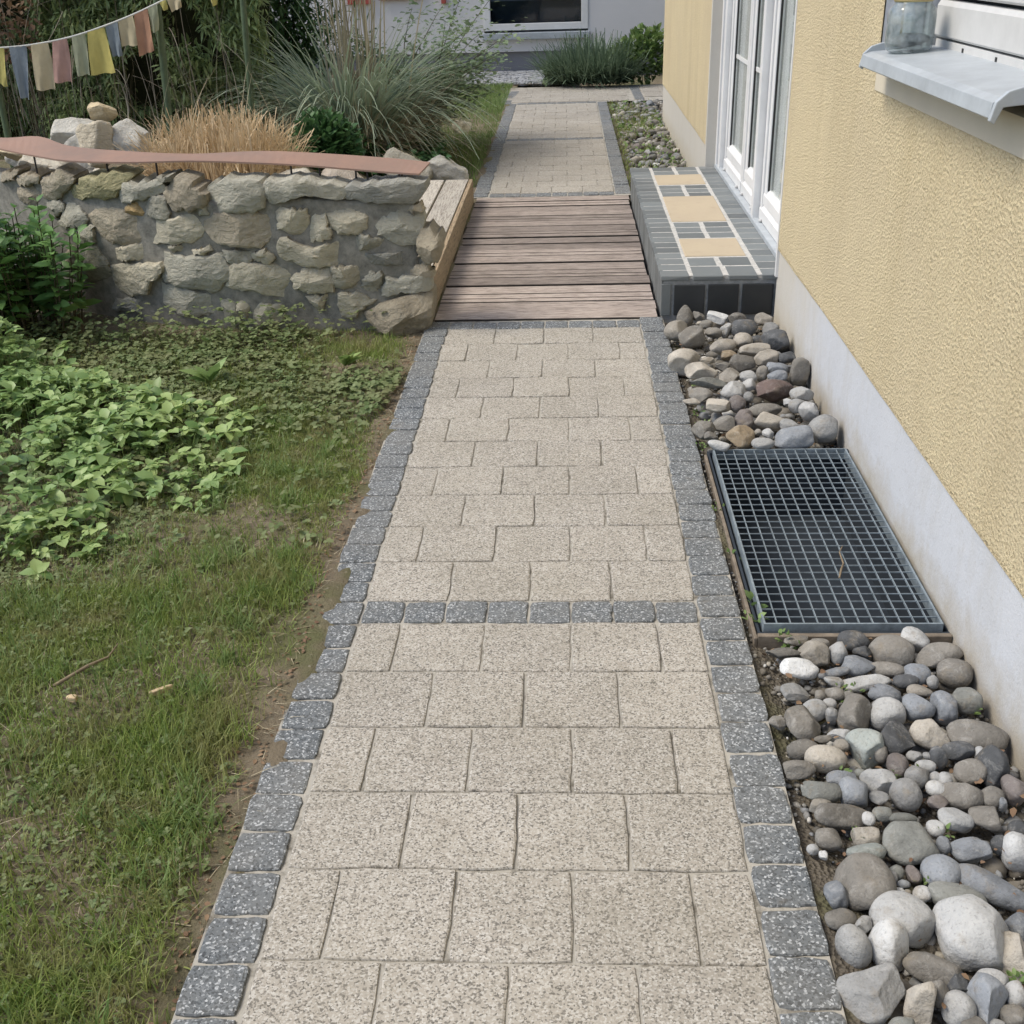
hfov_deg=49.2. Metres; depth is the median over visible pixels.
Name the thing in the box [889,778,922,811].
stone
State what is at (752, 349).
stone
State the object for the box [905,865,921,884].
stone
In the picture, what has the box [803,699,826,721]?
stone
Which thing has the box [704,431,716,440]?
stone
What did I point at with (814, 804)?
stone
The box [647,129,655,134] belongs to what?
stone
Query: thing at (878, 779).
stone
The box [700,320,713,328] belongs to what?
stone
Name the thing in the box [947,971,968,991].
stone
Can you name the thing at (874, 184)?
house
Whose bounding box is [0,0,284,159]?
hedge
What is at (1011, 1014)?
stone
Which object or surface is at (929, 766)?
stone
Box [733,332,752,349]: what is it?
stone
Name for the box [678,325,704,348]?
stone
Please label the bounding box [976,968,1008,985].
stone
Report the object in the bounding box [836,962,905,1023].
stone
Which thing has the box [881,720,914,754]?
stone
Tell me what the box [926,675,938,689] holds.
stone
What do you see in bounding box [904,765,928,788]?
stone
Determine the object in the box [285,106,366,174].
leafy plant
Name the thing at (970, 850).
stone
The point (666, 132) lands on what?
stone
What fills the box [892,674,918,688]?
stone
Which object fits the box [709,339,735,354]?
stone
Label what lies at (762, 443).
stone
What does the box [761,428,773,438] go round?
stone
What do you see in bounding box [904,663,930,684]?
stone
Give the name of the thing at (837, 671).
stone
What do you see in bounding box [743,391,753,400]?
stone
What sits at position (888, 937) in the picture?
stone
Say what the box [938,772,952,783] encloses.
stone
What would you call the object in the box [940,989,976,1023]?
stone
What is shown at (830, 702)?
stone
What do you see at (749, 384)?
stone
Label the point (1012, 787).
stone
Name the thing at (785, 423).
stone
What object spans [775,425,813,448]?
stone
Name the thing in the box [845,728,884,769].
stone
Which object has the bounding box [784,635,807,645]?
stone
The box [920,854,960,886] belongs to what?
stone
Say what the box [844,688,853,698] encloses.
stone
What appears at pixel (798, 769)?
stone
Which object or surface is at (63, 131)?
rock
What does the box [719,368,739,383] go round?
stone
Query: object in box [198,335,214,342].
weed rosette
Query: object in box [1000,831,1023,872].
stone
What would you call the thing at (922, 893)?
stone
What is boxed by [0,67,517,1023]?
lawn ground
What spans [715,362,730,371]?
stone
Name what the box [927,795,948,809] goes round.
stone
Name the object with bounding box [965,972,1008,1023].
stone
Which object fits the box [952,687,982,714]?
stone
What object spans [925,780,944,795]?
stone
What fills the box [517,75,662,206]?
ground
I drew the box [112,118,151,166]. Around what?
rock
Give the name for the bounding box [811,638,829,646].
stone
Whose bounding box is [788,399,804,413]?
stone
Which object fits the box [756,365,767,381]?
stone
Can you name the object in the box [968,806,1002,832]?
stone
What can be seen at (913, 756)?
stone
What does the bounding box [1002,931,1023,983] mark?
stone
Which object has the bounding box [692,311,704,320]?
stone
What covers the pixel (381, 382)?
creeping weeds
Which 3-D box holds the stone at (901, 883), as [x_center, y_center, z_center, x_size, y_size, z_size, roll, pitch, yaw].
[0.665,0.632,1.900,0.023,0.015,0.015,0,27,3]
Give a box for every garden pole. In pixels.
[0,84,13,167]
[153,0,174,142]
[240,0,256,136]
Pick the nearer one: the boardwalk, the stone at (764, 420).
the stone at (764, 420)
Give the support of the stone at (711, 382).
on the gravel at (784, 412)
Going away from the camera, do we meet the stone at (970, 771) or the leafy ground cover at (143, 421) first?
the stone at (970, 771)
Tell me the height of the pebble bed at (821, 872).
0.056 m
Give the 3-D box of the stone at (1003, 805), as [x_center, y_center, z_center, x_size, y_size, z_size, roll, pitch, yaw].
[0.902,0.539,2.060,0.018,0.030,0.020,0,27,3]
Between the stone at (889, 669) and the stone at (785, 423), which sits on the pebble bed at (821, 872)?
the stone at (889, 669)
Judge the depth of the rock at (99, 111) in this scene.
5.94 m
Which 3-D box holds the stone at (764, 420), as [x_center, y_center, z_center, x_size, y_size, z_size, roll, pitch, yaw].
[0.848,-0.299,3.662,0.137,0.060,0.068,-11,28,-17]
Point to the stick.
(80, 670)
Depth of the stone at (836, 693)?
2.36 m
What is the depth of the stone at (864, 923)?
1.82 m
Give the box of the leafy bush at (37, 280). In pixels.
[0,194,101,339]
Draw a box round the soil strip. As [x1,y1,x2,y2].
[701,460,760,650]
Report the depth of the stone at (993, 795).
2.06 m
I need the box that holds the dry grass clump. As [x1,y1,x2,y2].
[103,46,331,181]
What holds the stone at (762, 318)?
on the gravel at (784, 412)
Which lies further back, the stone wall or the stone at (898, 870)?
the stone wall
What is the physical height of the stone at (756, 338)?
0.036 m
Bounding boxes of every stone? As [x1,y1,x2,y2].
[632,143,643,149]
[644,149,655,154]
[646,100,654,105]
[646,120,658,126]
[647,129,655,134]
[653,141,665,145]
[657,131,669,134]
[659,147,667,155]
[664,320,686,340]
[668,348,699,376]
[676,305,693,326]
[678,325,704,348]
[682,398,700,404]
[684,362,717,378]
[689,387,713,401]
[691,377,726,388]
[691,421,715,439]
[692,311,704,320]
[699,357,714,364]
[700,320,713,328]
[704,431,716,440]
[705,327,721,337]
[706,351,717,358]
[706,398,730,412]
[707,311,727,324]
[708,440,730,451]
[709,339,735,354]
[713,415,734,431]
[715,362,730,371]
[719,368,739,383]
[720,323,731,338]
[720,381,746,398]
[721,350,736,360]
[725,425,754,448]
[728,312,746,323]
[729,354,755,371]
[729,395,745,412]
[731,319,757,335]
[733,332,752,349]
[734,409,752,418]
[735,413,753,427]
[739,343,770,355]
[739,370,756,381]
[742,378,755,390]
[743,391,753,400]
[749,403,781,417]
[751,438,774,448]
[752,335,760,342]
[754,312,773,323]
[754,349,778,365]
[754,412,783,429]
[754,429,761,435]
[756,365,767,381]
[756,379,793,401]
[761,329,789,352]
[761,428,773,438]
[762,322,778,332]
[766,647,800,659]
[767,370,787,380]
[768,363,787,372]
[768,716,785,730]
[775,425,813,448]
[778,351,795,363]
[780,418,798,428]
[780,657,818,679]
[780,683,809,701]
[783,398,790,405]
[783,760,815,779]
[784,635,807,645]
[784,705,820,741]
[786,739,817,759]
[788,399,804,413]
[789,357,809,386]
[789,386,813,400]
[798,401,818,421]
[798,640,830,666]
[801,780,841,802]
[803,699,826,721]
[804,745,846,773]
[806,844,818,855]
[808,414,837,443]
[809,798,831,812]
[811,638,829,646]
[814,735,831,743]
[814,803,866,830]
[815,690,825,700]
[815,828,842,850]
[818,667,849,678]
[819,850,827,859]
[823,698,836,707]
[823,880,848,909]
[824,676,843,687]
[824,908,856,930]
[825,687,843,700]
[825,707,837,724]
[826,770,856,783]
[827,729,849,741]
[829,641,847,664]
[833,739,849,751]
[833,852,896,910]
[835,923,872,968]
[836,693,871,730]
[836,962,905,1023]
[837,630,869,651]
[838,776,867,808]
[841,655,875,675]
[842,674,891,693]
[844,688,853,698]
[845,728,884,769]
[846,842,886,858]
[850,826,879,844]
[852,646,872,660]
[854,768,863,777]
[855,915,872,933]
[859,769,896,794]
[862,811,875,825]
[868,634,914,666]
[868,683,901,701]
[868,791,889,805]
[868,917,908,971]
[869,890,935,948]
[870,661,904,676]
[870,697,905,730]
[872,806,891,821]
[874,746,887,762]
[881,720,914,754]
[882,821,939,865]
[886,753,908,777]
[888,1016,914,1023]
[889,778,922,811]
[889,812,917,821]
[889,864,904,880]
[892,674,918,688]
[892,871,897,883]
[897,879,910,887]
[901,626,929,651]
[902,693,935,721]
[902,951,961,984]
[903,981,936,1023]
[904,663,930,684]
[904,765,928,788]
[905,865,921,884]
[906,684,932,696]
[906,750,922,761]
[909,718,949,749]
[912,885,931,902]
[914,642,962,667]
[915,760,935,772]
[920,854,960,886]
[922,752,929,759]
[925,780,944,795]
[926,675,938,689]
[926,820,945,837]
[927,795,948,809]
[928,771,938,780]
[928,881,987,904]
[929,746,948,770]
[930,690,957,725]
[932,979,948,1008]
[933,894,1008,971]
[935,835,950,854]
[936,658,972,687]
[937,807,974,833]
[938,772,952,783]
[940,782,983,811]
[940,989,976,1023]
[941,741,974,760]
[947,719,1008,749]
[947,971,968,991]
[950,837,992,863]
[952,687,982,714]
[953,758,986,784]
[959,863,1023,911]
[961,1016,985,1023]
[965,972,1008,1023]
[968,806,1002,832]
[974,745,1009,789]
[974,746,982,756]
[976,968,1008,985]
[981,786,1004,807]
[989,835,1003,855]
[990,1018,1005,1023]
[997,797,1007,811]
[999,1004,1023,1023]
[1000,774,1023,806]
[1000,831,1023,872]
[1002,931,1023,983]
[1005,912,1023,940]
[1005,980,1023,1007]
[1007,820,1023,834]
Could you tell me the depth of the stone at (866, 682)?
2.39 m
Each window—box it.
[482,0,589,40]
[859,0,1023,159]
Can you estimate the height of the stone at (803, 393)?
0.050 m
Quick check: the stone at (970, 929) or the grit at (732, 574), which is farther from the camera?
the grit at (732, 574)
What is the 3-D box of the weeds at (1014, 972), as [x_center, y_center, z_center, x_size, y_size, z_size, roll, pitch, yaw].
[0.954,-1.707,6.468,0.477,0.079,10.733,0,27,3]
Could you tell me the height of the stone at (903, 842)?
0.074 m
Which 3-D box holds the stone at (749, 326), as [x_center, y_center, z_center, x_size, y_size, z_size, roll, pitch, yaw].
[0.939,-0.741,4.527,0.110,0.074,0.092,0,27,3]
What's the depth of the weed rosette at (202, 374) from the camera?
4.18 m
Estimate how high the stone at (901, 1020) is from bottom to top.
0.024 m
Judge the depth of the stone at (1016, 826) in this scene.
2.00 m
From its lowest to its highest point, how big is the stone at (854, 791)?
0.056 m
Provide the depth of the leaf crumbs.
2.29 m
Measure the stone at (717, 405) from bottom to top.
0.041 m
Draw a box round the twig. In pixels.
[838,546,843,578]
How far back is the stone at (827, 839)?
1.98 m
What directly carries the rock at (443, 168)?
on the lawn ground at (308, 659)
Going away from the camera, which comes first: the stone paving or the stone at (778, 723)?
the stone at (778, 723)
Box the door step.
[630,167,776,325]
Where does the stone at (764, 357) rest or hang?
on the gravel at (784, 412)
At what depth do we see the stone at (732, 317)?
4.62 m
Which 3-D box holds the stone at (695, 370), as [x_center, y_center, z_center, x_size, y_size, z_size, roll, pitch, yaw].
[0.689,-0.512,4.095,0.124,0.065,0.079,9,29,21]
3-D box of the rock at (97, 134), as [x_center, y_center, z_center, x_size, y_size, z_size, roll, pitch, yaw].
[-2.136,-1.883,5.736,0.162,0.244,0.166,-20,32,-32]
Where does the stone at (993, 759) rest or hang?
on the pebble bed at (821, 872)
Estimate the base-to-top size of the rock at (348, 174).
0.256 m
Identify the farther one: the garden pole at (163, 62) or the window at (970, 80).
the garden pole at (163, 62)
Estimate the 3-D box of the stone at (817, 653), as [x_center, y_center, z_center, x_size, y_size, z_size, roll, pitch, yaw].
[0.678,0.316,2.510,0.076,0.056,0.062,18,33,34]
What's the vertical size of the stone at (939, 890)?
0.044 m
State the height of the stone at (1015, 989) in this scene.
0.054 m
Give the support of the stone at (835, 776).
on the pebble bed at (821, 872)
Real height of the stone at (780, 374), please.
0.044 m
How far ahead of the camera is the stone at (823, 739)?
2.23 m
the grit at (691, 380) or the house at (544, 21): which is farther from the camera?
the house at (544, 21)
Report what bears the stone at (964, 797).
on the pebble bed at (821, 872)
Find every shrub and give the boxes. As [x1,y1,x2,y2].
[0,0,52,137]
[303,0,530,132]
[542,67,571,86]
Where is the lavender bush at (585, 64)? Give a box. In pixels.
[519,28,660,89]
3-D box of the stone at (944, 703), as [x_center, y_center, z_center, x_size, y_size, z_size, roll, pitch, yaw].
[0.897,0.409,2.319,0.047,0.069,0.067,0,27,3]
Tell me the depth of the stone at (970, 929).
1.76 m
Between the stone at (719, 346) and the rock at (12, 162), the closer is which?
the stone at (719, 346)
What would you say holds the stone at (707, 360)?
on the gravel at (784, 412)
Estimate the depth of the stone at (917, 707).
2.29 m
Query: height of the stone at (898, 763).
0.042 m
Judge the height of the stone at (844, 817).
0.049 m
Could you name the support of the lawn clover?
on the lawn ground at (308, 659)
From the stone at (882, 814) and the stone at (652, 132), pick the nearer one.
the stone at (882, 814)
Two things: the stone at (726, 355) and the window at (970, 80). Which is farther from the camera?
the stone at (726, 355)
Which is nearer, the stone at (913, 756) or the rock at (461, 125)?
the stone at (913, 756)
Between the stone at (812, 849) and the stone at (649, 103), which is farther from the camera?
the stone at (649, 103)
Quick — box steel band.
[0,136,429,179]
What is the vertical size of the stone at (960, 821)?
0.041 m
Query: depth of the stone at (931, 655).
2.47 m
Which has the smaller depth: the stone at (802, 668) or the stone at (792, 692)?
the stone at (792, 692)
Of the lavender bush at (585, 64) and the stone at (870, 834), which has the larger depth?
the lavender bush at (585, 64)
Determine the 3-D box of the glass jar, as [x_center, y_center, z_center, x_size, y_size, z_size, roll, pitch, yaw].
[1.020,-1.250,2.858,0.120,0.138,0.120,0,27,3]
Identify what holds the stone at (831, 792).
on the pebble bed at (821, 872)
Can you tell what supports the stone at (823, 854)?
on the pebble bed at (821, 872)
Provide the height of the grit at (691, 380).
0.035 m
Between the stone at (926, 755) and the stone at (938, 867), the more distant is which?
the stone at (926, 755)
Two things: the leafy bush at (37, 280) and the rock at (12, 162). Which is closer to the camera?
the leafy bush at (37, 280)
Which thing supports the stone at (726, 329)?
on the gravel at (784, 412)
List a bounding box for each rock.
[0,150,22,160]
[4,138,47,166]
[18,155,68,168]
[50,117,92,143]
[64,134,99,172]
[76,120,114,168]
[87,102,117,121]
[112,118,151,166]
[278,168,310,173]
[321,168,362,179]
[384,147,432,178]
[428,155,468,183]
[452,119,471,134]
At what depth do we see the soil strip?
2.97 m
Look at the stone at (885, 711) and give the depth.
2.29 m
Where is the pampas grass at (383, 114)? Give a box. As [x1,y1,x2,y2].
[179,0,518,179]
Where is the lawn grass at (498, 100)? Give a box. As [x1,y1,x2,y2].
[423,76,512,187]
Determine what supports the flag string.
attached to the garden pole at (163, 62)
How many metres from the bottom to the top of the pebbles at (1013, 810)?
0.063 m
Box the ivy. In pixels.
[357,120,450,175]
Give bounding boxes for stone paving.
[463,70,566,85]
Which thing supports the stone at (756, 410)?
on the gravel at (784, 412)
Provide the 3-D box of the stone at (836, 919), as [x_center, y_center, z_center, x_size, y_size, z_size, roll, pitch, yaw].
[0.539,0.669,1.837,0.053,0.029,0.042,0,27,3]
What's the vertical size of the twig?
0.007 m
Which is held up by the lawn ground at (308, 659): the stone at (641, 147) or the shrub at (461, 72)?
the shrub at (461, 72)
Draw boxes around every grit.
[665,322,839,455]
[701,458,752,641]
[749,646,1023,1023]
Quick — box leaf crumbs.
[111,336,420,1023]
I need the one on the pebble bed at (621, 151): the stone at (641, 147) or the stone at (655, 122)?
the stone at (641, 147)
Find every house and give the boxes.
[272,0,664,74]
[662,0,1023,781]
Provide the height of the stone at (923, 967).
0.042 m
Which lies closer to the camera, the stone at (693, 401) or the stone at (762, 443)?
the stone at (762, 443)
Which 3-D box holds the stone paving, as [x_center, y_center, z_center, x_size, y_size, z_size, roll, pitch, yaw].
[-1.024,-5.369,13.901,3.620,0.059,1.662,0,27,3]
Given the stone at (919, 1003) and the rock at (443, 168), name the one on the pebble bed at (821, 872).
the stone at (919, 1003)
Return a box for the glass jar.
[884,0,936,52]
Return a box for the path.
[171,84,846,1023]
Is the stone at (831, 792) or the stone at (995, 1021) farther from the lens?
the stone at (831, 792)
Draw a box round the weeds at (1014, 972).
[610,100,1023,983]
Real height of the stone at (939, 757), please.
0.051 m
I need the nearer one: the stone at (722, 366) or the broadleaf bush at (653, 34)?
the stone at (722, 366)
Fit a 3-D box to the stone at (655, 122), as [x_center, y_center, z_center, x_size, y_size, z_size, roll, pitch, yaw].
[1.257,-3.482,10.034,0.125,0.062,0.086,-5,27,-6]
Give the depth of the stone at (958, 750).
2.19 m
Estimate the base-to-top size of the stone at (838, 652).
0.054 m
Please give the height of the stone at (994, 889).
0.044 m
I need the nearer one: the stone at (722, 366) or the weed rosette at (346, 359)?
the stone at (722, 366)
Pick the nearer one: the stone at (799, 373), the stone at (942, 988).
the stone at (942, 988)
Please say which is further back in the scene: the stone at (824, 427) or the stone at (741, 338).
the stone at (741, 338)
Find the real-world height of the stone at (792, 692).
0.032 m
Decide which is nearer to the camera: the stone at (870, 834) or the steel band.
the stone at (870, 834)
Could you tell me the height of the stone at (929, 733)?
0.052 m
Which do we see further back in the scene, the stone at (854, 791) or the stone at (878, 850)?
the stone at (854, 791)
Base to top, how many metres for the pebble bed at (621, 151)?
0.070 m
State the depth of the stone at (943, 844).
1.97 m
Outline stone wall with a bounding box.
[0,162,446,336]
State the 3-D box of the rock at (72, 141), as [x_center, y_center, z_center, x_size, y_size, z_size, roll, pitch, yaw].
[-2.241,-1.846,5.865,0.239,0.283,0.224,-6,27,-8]
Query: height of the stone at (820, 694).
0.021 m
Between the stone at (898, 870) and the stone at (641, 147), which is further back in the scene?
the stone at (641, 147)
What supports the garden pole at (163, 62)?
on the lawn ground at (308, 659)
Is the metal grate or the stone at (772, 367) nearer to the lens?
the metal grate
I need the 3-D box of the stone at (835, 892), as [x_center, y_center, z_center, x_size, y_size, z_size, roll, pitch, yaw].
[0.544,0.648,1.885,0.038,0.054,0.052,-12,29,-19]
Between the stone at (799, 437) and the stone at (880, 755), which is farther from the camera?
the stone at (799, 437)
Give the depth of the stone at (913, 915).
1.81 m
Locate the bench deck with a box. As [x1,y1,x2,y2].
[420,179,473,307]
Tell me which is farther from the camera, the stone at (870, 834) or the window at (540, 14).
the window at (540, 14)
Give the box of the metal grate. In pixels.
[704,448,951,653]
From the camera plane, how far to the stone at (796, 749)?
2.21 m
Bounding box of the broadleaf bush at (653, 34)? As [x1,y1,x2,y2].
[607,20,663,84]
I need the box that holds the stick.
[53,643,117,686]
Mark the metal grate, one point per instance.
(796, 520)
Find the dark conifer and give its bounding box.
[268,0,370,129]
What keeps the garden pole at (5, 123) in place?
on the lawn ground at (308, 659)
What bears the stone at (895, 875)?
on the pebble bed at (821, 872)
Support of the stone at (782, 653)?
on the pebble bed at (821, 872)
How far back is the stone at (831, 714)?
2.30 m
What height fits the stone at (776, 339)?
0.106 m
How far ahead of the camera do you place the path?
2.27 m
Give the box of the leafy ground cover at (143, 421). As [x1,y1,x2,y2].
[0,316,281,584]
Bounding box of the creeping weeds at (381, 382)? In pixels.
[0,298,404,556]
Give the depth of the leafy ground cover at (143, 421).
3.63 m
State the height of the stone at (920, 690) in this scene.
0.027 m
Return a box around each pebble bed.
[607,103,685,201]
[749,645,1023,1023]
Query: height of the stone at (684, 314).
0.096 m
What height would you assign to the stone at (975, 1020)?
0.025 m
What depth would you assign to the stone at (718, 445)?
3.48 m
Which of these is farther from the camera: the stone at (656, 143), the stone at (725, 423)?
the stone at (656, 143)
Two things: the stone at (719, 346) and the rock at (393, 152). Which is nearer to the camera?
the stone at (719, 346)
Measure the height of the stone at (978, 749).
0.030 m
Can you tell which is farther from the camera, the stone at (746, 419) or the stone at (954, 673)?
the stone at (746, 419)
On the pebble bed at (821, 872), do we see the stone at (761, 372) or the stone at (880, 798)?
the stone at (880, 798)
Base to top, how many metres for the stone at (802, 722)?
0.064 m
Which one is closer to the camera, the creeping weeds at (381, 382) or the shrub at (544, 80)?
the creeping weeds at (381, 382)
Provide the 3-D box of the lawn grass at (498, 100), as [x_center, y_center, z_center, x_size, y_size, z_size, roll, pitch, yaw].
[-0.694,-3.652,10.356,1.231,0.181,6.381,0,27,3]
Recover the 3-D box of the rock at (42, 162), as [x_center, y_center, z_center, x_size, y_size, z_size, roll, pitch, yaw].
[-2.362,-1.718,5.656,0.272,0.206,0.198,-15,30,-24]
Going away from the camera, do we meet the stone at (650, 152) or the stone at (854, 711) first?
the stone at (854, 711)
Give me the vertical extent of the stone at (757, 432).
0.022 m
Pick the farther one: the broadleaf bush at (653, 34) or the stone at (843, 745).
the broadleaf bush at (653, 34)
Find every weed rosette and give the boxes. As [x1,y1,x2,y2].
[179,356,227,381]
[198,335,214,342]
[338,350,361,365]
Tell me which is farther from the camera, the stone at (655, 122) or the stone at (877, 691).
the stone at (655, 122)
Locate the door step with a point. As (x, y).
(705, 249)
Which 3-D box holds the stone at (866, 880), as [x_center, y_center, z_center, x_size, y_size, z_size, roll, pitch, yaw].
[0.601,0.636,1.905,0.098,0.084,0.113,0,27,3]
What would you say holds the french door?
in the house at (874, 184)
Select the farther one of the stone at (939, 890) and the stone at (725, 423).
the stone at (725, 423)
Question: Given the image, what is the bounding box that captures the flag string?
[0,0,217,99]
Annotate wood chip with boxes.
[66,694,77,701]
[149,684,172,695]
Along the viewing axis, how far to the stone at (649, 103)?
11.06 m
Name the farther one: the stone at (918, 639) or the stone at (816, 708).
the stone at (918, 639)
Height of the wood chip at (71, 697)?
0.013 m
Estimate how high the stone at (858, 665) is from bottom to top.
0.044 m
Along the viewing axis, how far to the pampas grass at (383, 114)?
7.91 m
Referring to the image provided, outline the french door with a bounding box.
[714,0,795,257]
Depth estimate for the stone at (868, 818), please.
2.03 m
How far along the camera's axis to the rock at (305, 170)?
5.38 m
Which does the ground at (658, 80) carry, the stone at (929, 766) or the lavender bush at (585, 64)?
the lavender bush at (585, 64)
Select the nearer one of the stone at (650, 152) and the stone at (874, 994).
the stone at (874, 994)
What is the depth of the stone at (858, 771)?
2.14 m
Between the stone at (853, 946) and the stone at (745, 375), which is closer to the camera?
the stone at (853, 946)
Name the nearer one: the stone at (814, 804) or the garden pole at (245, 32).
the stone at (814, 804)
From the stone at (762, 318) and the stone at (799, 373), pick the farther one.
the stone at (762, 318)
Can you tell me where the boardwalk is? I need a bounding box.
[435,195,657,321]
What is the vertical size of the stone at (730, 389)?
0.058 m
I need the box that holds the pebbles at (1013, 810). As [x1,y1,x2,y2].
[679,328,1023,1008]
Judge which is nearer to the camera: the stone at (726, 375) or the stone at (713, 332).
the stone at (726, 375)
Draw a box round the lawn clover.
[0,439,365,1023]
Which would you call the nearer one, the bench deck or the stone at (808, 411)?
the stone at (808, 411)
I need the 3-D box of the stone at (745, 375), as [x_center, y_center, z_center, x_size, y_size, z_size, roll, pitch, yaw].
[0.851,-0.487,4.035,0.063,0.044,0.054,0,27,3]
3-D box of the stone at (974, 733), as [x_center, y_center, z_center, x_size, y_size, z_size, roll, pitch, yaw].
[0.930,0.451,2.232,0.120,0.060,0.072,4,27,12]
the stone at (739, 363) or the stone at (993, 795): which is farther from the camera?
the stone at (739, 363)
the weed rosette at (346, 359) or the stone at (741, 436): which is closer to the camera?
the stone at (741, 436)
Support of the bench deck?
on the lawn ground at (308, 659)
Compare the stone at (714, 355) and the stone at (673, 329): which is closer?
the stone at (714, 355)
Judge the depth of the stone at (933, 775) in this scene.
2.12 m
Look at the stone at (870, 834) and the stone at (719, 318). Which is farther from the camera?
the stone at (719, 318)
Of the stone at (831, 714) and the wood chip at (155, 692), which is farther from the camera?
the wood chip at (155, 692)
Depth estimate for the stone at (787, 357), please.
4.19 m
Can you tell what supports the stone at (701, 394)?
on the gravel at (784, 412)
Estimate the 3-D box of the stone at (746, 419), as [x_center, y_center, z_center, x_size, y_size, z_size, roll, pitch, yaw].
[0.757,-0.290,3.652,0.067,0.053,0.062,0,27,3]
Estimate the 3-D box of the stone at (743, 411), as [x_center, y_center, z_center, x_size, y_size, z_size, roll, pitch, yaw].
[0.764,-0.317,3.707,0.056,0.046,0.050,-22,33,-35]

